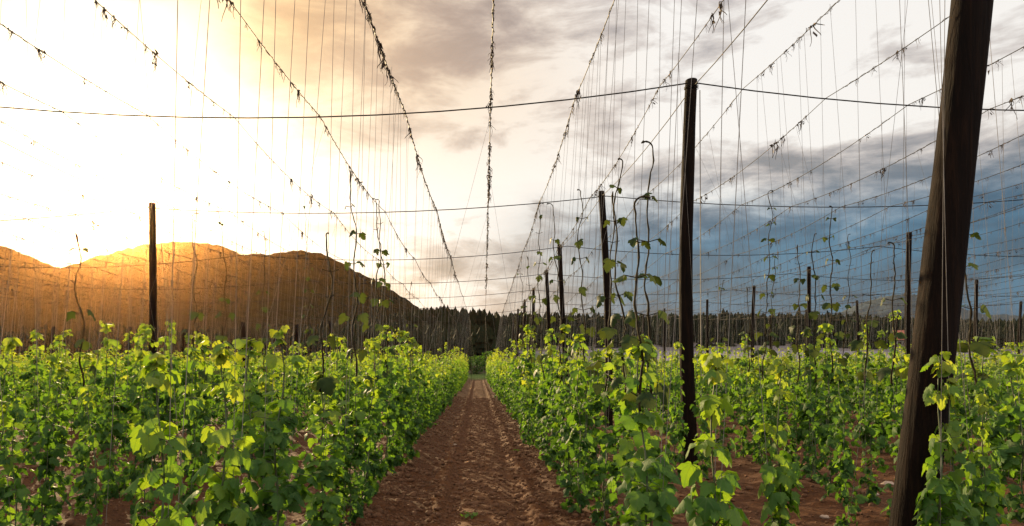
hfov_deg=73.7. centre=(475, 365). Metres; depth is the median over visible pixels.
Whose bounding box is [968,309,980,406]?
hop plant
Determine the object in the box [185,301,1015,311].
cross wire
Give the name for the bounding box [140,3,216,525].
hop plant
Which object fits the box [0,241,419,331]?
hill
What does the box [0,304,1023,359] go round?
conifer forest
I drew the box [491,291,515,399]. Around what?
hop plant
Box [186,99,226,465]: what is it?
hop plant
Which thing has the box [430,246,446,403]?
hop plant
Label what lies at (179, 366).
hop plant
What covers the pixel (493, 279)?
cross wire
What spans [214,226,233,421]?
hop plant
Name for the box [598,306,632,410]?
hop plant
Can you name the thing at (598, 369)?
hop plant
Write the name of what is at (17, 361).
hop plant
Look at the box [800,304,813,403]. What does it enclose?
hop plant
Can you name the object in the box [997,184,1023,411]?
hop plant
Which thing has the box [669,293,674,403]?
hop plant
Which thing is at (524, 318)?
trellis post
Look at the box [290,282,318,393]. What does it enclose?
hop plant
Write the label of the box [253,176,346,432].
hop plant
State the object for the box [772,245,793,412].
hop plant
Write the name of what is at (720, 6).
row wire
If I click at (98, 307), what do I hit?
row wire
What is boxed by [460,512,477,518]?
weed
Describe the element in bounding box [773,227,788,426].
hop plant
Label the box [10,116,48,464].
hop plant
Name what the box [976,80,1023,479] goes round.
hop plant
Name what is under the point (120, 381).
hop plant
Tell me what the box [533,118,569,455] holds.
hop plant
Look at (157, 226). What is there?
row wire
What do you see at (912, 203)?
row wire
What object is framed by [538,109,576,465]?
hop plant
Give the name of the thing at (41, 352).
hop plant
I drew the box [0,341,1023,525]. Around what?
ground
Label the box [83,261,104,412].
hop plant
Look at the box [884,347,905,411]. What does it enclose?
hop plant
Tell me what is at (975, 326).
trellis post
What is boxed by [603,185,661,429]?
hop plant
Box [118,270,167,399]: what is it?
hop plant
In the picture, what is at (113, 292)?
row wire
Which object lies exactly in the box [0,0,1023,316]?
sky
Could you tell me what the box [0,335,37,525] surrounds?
hop plant
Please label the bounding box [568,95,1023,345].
row wire
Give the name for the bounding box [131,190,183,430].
hop plant
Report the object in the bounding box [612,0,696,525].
hop plant
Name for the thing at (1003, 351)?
hop plant
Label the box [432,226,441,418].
hop plant
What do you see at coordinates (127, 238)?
row wire
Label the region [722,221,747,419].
hop plant
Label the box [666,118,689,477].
hop plant
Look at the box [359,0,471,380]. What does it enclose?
row wire
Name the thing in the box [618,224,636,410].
hop plant
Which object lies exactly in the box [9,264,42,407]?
hop plant
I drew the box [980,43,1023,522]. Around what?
hop plant
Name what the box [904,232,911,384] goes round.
trellis post
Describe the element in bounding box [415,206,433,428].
hop plant
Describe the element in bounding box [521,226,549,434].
hop plant
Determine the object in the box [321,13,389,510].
hop plant
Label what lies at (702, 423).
hop plant
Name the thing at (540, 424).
hop plant
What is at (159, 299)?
hop plant
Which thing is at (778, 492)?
hop plant
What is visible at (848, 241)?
row wire
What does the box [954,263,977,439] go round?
hop plant
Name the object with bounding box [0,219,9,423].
hop plant
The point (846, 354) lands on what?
hop plant
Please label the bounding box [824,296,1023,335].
row wire
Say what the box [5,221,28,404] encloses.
hop plant
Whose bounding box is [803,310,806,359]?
trellis post
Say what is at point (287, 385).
hop plant
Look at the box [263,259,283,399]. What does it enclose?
hop plant
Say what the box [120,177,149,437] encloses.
hop plant
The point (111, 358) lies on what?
hop plant
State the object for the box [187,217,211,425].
hop plant
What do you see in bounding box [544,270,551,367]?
trellis post
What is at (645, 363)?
hop plant
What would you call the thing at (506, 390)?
hop plant
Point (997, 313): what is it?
hop plant
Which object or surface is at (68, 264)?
row wire
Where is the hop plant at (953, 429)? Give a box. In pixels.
[935,0,980,525]
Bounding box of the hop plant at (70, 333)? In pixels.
[58,243,125,409]
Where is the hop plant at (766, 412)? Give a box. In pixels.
[744,102,778,464]
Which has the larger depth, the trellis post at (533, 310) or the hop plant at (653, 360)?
the trellis post at (533, 310)
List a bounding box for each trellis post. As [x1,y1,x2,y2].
[47,326,55,390]
[126,327,131,353]
[148,202,156,409]
[182,327,184,364]
[240,322,245,380]
[294,324,298,383]
[328,321,334,370]
[350,320,353,363]
[512,315,513,357]
[516,310,518,356]
[523,299,525,356]
[532,288,535,388]
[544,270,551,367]
[557,244,571,404]
[598,191,612,426]
[642,315,643,335]
[663,308,665,365]
[679,78,701,464]
[706,299,708,352]
[751,285,755,366]
[769,315,771,357]
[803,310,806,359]
[807,266,810,386]
[856,300,859,353]
[889,0,993,525]
[895,316,897,348]
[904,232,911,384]
[973,279,978,383]
[1017,301,1022,361]
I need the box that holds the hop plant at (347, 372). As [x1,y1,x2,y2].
[339,251,352,415]
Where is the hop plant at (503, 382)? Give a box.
[499,263,519,404]
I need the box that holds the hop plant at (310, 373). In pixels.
[303,214,378,423]
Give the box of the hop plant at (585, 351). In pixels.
[562,257,597,400]
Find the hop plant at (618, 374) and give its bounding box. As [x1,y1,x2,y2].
[613,239,624,415]
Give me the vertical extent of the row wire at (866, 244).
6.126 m
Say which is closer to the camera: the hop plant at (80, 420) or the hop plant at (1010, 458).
the hop plant at (1010, 458)
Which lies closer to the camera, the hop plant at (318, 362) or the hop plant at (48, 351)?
the hop plant at (318, 362)
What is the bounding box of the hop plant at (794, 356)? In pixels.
[789,246,801,412]
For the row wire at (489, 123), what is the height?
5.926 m
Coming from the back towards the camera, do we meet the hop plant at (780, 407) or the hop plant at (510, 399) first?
the hop plant at (510, 399)
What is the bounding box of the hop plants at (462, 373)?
[0,341,1023,401]
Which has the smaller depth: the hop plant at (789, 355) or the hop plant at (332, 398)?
the hop plant at (332, 398)
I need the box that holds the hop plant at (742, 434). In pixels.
[729,159,771,458]
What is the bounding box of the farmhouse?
[893,330,903,343]
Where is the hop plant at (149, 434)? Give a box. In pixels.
[123,0,209,525]
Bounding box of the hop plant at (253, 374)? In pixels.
[237,178,281,434]
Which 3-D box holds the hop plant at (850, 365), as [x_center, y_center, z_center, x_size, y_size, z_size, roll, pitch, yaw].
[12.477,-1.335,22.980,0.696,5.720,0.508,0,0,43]
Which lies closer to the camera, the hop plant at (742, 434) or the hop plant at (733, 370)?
the hop plant at (742, 434)
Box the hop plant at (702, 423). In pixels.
[679,74,713,479]
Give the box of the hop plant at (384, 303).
[358,70,396,476]
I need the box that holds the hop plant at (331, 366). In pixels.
[330,234,340,402]
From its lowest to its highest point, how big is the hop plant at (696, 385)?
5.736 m
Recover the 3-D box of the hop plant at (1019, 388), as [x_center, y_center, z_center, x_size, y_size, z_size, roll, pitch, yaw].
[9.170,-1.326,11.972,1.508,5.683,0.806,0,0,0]
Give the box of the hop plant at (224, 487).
[180,0,263,525]
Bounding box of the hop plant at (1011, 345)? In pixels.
[917,152,1019,434]
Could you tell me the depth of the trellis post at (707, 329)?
47.63 m
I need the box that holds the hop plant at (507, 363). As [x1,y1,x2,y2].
[503,252,524,408]
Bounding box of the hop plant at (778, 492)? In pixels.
[728,1,803,525]
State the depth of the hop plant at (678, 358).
23.14 m
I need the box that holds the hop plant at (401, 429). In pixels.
[384,152,424,466]
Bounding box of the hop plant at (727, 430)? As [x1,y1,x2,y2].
[706,259,734,451]
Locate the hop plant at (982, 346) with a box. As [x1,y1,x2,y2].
[931,0,1010,517]
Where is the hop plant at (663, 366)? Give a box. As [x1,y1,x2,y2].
[661,251,669,404]
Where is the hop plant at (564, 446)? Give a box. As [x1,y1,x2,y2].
[554,49,598,484]
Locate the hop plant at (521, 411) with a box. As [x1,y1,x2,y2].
[519,192,547,423]
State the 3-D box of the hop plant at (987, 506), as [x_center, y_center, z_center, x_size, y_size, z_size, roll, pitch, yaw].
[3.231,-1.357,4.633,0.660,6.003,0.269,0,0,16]
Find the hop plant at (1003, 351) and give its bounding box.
[998,271,1019,406]
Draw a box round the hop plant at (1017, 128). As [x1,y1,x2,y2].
[1011,58,1023,198]
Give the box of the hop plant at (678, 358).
[672,357,679,407]
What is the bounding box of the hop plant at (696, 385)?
[694,245,744,412]
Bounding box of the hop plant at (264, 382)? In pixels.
[255,0,325,525]
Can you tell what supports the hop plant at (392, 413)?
on the ground
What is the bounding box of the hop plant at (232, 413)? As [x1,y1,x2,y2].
[201,229,243,418]
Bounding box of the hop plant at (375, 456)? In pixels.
[352,48,387,494]
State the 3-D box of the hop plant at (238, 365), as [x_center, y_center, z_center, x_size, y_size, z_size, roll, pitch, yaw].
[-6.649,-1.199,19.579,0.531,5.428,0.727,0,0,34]
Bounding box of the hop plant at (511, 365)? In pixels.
[506,237,530,414]
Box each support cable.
[0,140,361,312]
[516,0,767,313]
[653,206,1023,314]
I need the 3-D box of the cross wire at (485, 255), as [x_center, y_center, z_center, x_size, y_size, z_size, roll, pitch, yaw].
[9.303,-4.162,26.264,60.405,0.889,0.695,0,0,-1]
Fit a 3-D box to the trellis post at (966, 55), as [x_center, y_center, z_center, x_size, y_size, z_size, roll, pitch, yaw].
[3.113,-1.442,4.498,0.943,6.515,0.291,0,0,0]
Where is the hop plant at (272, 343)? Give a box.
[260,248,280,397]
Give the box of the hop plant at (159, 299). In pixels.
[111,185,165,423]
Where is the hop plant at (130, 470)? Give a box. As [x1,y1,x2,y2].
[120,5,200,525]
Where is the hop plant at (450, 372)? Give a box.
[447,276,454,401]
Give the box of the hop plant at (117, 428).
[87,56,164,500]
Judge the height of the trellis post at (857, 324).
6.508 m
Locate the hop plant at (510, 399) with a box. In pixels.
[508,226,533,416]
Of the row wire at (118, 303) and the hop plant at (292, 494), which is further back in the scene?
the row wire at (118, 303)
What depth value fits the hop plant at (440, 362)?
23.84 m
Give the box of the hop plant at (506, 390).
[503,243,527,412]
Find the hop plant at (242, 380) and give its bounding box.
[227,153,259,450]
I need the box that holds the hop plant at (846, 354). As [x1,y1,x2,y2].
[697,151,857,438]
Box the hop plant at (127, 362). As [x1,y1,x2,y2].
[119,215,136,411]
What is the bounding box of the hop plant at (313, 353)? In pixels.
[311,279,323,394]
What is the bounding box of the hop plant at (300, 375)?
[292,208,311,430]
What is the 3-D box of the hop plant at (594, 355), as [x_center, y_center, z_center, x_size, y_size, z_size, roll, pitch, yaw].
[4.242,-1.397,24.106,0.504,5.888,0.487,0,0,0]
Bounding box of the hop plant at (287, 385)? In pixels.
[285,254,297,400]
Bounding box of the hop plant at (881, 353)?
[861,287,882,409]
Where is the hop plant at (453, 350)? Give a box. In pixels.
[419,271,454,400]
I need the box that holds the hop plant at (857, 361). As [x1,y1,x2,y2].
[851,238,896,405]
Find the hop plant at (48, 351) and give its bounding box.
[46,264,57,389]
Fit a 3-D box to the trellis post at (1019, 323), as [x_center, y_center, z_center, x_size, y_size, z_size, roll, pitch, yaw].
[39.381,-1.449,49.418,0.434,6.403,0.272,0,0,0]
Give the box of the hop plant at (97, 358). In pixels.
[77,228,104,422]
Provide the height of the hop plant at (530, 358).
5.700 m
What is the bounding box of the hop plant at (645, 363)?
[640,209,654,411]
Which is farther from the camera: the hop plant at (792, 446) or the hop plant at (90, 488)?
the hop plant at (792, 446)
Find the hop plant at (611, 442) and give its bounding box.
[598,3,648,525]
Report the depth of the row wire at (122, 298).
38.30 m
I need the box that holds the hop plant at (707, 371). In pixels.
[700,281,712,393]
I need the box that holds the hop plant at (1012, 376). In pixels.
[1000,346,1023,399]
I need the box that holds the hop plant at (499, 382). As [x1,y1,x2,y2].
[496,265,518,402]
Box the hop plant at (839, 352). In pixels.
[832,277,846,416]
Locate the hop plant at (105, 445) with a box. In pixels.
[77,164,122,450]
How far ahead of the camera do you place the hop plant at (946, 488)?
4.16 m
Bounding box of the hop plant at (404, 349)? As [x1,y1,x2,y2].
[388,120,489,458]
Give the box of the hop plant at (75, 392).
[68,276,82,401]
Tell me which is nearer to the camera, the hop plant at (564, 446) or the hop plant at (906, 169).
the hop plant at (906, 169)
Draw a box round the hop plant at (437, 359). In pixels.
[432,251,442,415]
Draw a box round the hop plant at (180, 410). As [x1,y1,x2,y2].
[173,203,197,430]
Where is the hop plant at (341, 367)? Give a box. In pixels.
[303,235,350,414]
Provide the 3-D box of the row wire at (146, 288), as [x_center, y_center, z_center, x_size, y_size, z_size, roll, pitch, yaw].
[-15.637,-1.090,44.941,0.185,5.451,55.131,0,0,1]
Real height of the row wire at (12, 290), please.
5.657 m
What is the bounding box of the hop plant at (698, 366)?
[695,286,705,410]
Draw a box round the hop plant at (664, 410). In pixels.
[607,172,678,433]
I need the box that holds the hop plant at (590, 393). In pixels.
[560,27,609,497]
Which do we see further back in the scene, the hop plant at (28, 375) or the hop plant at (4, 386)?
the hop plant at (4, 386)
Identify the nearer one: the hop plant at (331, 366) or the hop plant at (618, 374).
the hop plant at (331, 366)
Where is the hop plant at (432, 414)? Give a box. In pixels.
[380,204,437,427]
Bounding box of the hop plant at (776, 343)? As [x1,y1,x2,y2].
[709,135,780,453]
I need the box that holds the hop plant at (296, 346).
[291,260,303,394]
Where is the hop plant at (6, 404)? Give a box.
[0,0,39,525]
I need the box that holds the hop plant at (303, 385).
[287,213,306,432]
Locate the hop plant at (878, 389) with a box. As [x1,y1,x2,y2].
[796,128,894,453]
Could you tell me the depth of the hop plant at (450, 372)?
26.27 m
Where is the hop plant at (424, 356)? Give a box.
[423,239,443,415]
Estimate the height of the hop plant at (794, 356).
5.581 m
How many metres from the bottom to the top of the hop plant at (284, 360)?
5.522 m
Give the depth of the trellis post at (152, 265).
17.93 m
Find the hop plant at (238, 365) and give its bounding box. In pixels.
[233,294,255,382]
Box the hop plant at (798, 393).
[783,184,806,431]
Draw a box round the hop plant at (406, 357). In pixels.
[345,162,421,444]
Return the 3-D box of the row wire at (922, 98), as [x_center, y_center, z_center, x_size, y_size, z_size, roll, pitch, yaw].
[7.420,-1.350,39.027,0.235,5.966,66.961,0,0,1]
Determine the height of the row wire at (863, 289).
5.940 m
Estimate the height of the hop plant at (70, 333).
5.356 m
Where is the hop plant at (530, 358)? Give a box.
[490,171,553,441]
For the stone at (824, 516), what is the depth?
7.10 m
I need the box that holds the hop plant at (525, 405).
[516,154,559,447]
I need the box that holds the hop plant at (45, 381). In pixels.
[38,208,64,430]
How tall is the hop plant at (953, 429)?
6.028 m
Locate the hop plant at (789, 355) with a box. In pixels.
[755,259,794,399]
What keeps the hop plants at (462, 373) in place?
on the ground
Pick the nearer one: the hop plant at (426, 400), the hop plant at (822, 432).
the hop plant at (822, 432)
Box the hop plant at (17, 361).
[2,262,26,396]
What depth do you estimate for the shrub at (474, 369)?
81.77 m
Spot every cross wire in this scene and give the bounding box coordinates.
[0,83,1023,118]
[0,196,1023,220]
[0,246,1023,267]
[54,273,1016,289]
[157,290,1018,302]
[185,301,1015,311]
[222,310,913,319]
[252,316,885,324]
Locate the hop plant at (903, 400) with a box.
[895,184,914,423]
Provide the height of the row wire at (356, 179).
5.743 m
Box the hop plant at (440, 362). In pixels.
[436,266,448,405]
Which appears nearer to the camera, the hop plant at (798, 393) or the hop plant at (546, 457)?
the hop plant at (546, 457)
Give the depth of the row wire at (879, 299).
46.15 m
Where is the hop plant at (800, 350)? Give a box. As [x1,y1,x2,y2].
[796,221,814,402]
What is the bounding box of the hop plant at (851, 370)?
[827,235,867,424]
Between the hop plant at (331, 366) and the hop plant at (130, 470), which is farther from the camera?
the hop plant at (331, 366)
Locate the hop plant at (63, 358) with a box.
[43,123,165,455]
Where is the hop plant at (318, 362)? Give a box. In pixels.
[297,195,323,427]
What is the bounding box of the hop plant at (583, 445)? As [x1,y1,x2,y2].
[556,0,618,512]
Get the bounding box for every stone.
[819,515,828,518]
[880,481,893,484]
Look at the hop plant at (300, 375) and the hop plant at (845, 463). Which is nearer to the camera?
the hop plant at (845, 463)
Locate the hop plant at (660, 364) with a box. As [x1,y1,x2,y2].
[657,253,663,401]
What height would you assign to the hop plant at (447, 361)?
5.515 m
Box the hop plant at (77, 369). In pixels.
[73,249,94,412]
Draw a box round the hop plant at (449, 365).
[446,268,451,402]
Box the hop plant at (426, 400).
[412,193,431,432]
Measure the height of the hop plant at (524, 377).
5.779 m
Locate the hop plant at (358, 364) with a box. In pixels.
[348,250,363,409]
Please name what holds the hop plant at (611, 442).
on the ground
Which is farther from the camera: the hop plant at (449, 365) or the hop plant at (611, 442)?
the hop plant at (449, 365)
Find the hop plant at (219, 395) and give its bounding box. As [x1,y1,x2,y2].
[206,212,278,424]
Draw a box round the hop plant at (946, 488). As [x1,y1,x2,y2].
[912,7,972,525]
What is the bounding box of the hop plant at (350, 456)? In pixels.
[308,4,369,525]
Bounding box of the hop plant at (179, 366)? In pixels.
[173,254,184,408]
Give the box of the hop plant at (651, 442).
[618,0,681,525]
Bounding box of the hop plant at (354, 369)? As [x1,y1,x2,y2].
[352,272,366,387]
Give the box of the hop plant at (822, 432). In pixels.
[804,16,855,491]
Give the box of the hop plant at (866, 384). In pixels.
[778,140,876,445]
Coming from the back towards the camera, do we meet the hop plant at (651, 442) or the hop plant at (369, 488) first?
the hop plant at (369, 488)
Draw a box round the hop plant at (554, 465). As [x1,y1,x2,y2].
[545,82,587,470]
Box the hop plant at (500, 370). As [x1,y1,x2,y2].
[496,276,515,397]
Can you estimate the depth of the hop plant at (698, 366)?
21.68 m
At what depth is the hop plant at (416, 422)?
13.22 m
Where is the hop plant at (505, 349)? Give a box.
[503,277,517,371]
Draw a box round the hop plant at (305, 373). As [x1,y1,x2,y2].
[298,274,308,403]
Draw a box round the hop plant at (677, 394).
[616,169,681,435]
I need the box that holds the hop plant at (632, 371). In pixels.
[622,211,641,415]
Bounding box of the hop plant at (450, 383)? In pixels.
[443,259,484,406]
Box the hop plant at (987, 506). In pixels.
[928,0,1011,525]
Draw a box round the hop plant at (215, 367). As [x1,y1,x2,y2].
[210,261,222,405]
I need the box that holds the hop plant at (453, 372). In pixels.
[447,286,455,380]
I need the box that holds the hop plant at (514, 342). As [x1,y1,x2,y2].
[507,243,563,380]
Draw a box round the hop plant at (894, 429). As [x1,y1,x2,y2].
[872,13,909,516]
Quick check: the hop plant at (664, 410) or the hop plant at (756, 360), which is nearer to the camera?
the hop plant at (664, 410)
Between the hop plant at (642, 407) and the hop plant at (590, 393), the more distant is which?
the hop plant at (642, 407)
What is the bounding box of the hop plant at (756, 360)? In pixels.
[747,209,774,425]
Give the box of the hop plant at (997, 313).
[990,220,1001,405]
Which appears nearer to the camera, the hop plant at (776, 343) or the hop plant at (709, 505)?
the hop plant at (709, 505)
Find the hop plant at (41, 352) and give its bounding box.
[37,241,61,410]
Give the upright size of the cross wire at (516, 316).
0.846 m
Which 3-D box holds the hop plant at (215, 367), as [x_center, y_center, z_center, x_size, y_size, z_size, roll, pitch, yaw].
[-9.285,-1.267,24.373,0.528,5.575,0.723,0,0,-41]
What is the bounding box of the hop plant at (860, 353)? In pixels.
[858,218,876,424]
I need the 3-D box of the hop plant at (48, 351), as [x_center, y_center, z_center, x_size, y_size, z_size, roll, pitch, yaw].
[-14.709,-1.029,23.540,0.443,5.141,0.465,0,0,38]
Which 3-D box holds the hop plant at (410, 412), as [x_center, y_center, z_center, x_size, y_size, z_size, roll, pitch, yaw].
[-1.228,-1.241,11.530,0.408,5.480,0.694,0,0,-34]
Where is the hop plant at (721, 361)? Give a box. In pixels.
[714,239,726,412]
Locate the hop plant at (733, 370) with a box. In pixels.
[729,273,738,403]
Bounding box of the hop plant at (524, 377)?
[516,201,543,422]
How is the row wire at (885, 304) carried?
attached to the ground
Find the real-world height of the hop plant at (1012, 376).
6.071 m
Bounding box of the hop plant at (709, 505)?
[673,0,749,525]
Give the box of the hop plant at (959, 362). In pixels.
[956,201,1007,418]
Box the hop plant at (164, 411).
[126,80,192,481]
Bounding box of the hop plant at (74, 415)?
[61,200,147,430]
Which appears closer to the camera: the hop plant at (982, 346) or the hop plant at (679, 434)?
the hop plant at (982, 346)
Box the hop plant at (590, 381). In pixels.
[579,262,593,399]
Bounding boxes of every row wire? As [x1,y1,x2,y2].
[0,81,416,357]
[0,120,401,350]
[0,161,382,323]
[0,213,357,342]
[0,230,342,339]
[0,258,317,349]
[0,268,287,343]
[0,275,262,323]
[0,287,236,351]
[0,293,216,340]
[1,24,429,352]
[1,194,370,336]
[1,247,329,343]
[1,264,305,353]
[2,297,210,354]
[3,280,262,348]
[5,284,248,348]
[94,0,442,342]
[217,0,456,339]
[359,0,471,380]
[484,0,495,372]
[498,0,614,354]
[514,0,726,321]
[526,0,838,347]
[540,17,948,347]
[558,46,1023,321]
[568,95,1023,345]
[586,134,1023,326]
[592,163,1023,360]
[614,183,1021,328]
[627,194,1023,332]
[641,203,1023,332]
[652,222,1023,342]
[666,237,1023,343]
[695,255,1019,340]
[701,248,1022,318]
[710,263,1023,338]
[722,270,1020,342]
[733,274,1019,347]
[742,275,1022,355]
[761,277,1022,345]
[768,285,1023,357]
[783,291,1021,355]
[811,295,1013,333]
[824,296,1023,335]
[829,300,1020,348]
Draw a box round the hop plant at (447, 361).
[443,297,454,366]
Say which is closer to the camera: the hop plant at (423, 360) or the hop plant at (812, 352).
the hop plant at (812, 352)
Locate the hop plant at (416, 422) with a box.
[400,187,427,440]
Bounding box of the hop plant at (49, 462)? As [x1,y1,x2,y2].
[26,7,71,525]
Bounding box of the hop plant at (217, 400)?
[212,125,324,459]
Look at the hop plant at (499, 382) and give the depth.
27.23 m
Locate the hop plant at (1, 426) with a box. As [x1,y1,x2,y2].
[0,90,39,447]
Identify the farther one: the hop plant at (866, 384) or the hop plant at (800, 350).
the hop plant at (800, 350)
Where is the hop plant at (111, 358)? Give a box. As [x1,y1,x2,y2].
[97,261,119,405]
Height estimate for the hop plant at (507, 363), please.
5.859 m
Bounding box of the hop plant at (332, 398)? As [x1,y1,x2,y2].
[287,219,341,421]
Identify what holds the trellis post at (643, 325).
on the ground
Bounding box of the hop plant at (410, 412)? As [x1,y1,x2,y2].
[396,169,417,449]
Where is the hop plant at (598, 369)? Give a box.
[590,313,604,404]
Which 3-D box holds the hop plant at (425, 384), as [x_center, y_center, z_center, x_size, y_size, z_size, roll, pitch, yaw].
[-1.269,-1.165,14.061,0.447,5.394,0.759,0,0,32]
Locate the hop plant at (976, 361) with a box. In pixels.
[959,283,989,414]
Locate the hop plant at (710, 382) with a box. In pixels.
[708,245,718,396]
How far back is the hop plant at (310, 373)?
17.11 m
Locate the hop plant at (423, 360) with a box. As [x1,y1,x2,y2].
[417,219,434,421]
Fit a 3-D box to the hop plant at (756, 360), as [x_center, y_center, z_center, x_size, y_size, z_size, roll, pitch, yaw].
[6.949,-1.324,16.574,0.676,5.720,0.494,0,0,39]
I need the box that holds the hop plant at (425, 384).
[405,196,428,434]
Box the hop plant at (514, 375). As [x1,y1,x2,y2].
[508,205,540,423]
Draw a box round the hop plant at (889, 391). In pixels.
[879,106,906,456]
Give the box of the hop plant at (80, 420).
[63,8,127,513]
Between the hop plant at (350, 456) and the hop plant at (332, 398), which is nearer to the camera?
the hop plant at (350, 456)
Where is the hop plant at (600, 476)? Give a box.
[584,0,629,525]
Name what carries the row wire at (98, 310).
attached to the ground
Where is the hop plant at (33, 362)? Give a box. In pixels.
[5,236,45,414]
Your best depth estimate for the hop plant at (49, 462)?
5.88 m
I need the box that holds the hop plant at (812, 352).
[781,40,828,483]
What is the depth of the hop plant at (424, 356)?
19.75 m
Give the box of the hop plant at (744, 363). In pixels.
[732,248,756,421]
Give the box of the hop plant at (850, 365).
[837,244,855,408]
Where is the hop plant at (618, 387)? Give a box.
[575,227,622,414]
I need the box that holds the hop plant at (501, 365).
[497,263,518,402]
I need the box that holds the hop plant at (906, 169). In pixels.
[899,0,912,334]
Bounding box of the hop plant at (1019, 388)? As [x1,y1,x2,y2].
[968,243,1023,442]
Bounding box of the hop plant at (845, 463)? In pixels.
[820,0,907,525]
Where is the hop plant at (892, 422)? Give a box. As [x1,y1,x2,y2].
[870,194,899,428]
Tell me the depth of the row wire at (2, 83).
14.16 m
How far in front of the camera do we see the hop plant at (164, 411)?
8.60 m
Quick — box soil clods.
[14,395,1017,525]
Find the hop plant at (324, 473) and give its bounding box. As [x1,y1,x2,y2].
[298,4,346,525]
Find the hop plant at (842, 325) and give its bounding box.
[806,227,864,419]
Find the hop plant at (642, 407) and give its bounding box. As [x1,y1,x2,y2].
[632,219,650,411]
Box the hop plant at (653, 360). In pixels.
[649,265,678,400]
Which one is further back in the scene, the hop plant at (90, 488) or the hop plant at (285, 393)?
the hop plant at (285, 393)
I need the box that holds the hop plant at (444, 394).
[428,240,486,411]
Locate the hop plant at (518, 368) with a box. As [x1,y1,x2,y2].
[515,205,538,412]
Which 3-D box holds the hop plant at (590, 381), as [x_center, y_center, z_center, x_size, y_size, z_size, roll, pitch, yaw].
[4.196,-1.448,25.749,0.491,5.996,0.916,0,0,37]
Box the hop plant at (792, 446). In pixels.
[761,71,826,473]
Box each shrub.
[460,355,472,371]
[466,355,483,373]
[479,350,495,370]
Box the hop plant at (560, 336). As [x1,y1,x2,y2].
[546,63,593,475]
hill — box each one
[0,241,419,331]
[832,294,1018,321]
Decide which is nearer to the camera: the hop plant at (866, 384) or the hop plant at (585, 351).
the hop plant at (866, 384)
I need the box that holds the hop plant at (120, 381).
[85,173,129,445]
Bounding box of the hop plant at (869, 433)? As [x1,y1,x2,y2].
[830,0,889,504]
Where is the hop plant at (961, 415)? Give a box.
[939,99,983,470]
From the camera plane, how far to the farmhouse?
129.80 m
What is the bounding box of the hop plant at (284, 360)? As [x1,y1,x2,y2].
[255,255,291,398]
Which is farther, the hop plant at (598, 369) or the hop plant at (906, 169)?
the hop plant at (598, 369)
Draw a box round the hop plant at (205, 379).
[172,89,220,476]
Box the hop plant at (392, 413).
[373,114,404,474]
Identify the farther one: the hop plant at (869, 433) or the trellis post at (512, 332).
the trellis post at (512, 332)
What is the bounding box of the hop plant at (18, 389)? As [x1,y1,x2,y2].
[12,195,47,436]
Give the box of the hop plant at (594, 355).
[590,252,601,400]
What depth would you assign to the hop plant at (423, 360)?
17.28 m
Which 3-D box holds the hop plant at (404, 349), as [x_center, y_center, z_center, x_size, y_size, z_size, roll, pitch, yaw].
[-0.652,-1.294,11.132,1.783,5.648,0.466,0,0,-27]
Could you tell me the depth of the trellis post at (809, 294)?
32.41 m
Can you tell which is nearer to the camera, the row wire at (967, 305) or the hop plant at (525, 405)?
the hop plant at (525, 405)
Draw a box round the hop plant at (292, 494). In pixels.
[216,1,317,525]
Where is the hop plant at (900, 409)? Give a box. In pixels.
[855,225,906,412]
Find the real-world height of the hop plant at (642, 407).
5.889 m
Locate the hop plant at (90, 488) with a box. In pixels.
[68,0,139,525]
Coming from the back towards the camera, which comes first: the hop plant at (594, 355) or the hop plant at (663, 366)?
the hop plant at (663, 366)
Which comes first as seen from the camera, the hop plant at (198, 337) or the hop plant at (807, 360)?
the hop plant at (198, 337)
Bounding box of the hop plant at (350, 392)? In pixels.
[343,250,356,411]
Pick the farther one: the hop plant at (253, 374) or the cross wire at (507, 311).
the cross wire at (507, 311)
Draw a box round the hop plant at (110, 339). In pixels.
[100,209,172,419]
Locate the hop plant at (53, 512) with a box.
[22,4,96,525]
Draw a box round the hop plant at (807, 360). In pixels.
[794,178,831,436]
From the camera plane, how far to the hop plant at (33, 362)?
18.74 m
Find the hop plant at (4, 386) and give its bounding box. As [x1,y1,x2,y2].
[0,168,13,437]
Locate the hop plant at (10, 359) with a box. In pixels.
[1,272,16,397]
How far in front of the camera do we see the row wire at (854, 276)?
33.06 m
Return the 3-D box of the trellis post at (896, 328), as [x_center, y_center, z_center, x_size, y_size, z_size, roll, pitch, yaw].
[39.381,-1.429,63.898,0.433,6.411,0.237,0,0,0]
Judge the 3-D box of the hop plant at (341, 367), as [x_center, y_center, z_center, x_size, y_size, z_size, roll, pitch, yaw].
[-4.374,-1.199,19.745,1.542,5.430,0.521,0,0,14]
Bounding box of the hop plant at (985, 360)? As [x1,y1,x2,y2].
[979,268,998,428]
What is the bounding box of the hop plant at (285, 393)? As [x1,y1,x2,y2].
[274,187,294,435]
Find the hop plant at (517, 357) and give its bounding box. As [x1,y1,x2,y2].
[510,221,535,419]
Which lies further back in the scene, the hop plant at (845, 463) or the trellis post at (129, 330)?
the trellis post at (129, 330)
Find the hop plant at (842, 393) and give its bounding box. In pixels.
[816,159,848,437]
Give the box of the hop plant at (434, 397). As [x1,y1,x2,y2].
[428,213,487,420]
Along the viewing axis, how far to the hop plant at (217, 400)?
10.76 m
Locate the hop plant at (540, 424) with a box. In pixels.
[530,134,634,449]
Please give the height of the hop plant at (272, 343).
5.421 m
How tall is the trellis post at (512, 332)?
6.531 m
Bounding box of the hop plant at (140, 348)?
[129,223,148,407]
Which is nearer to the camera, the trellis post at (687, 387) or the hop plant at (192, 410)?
the hop plant at (192, 410)

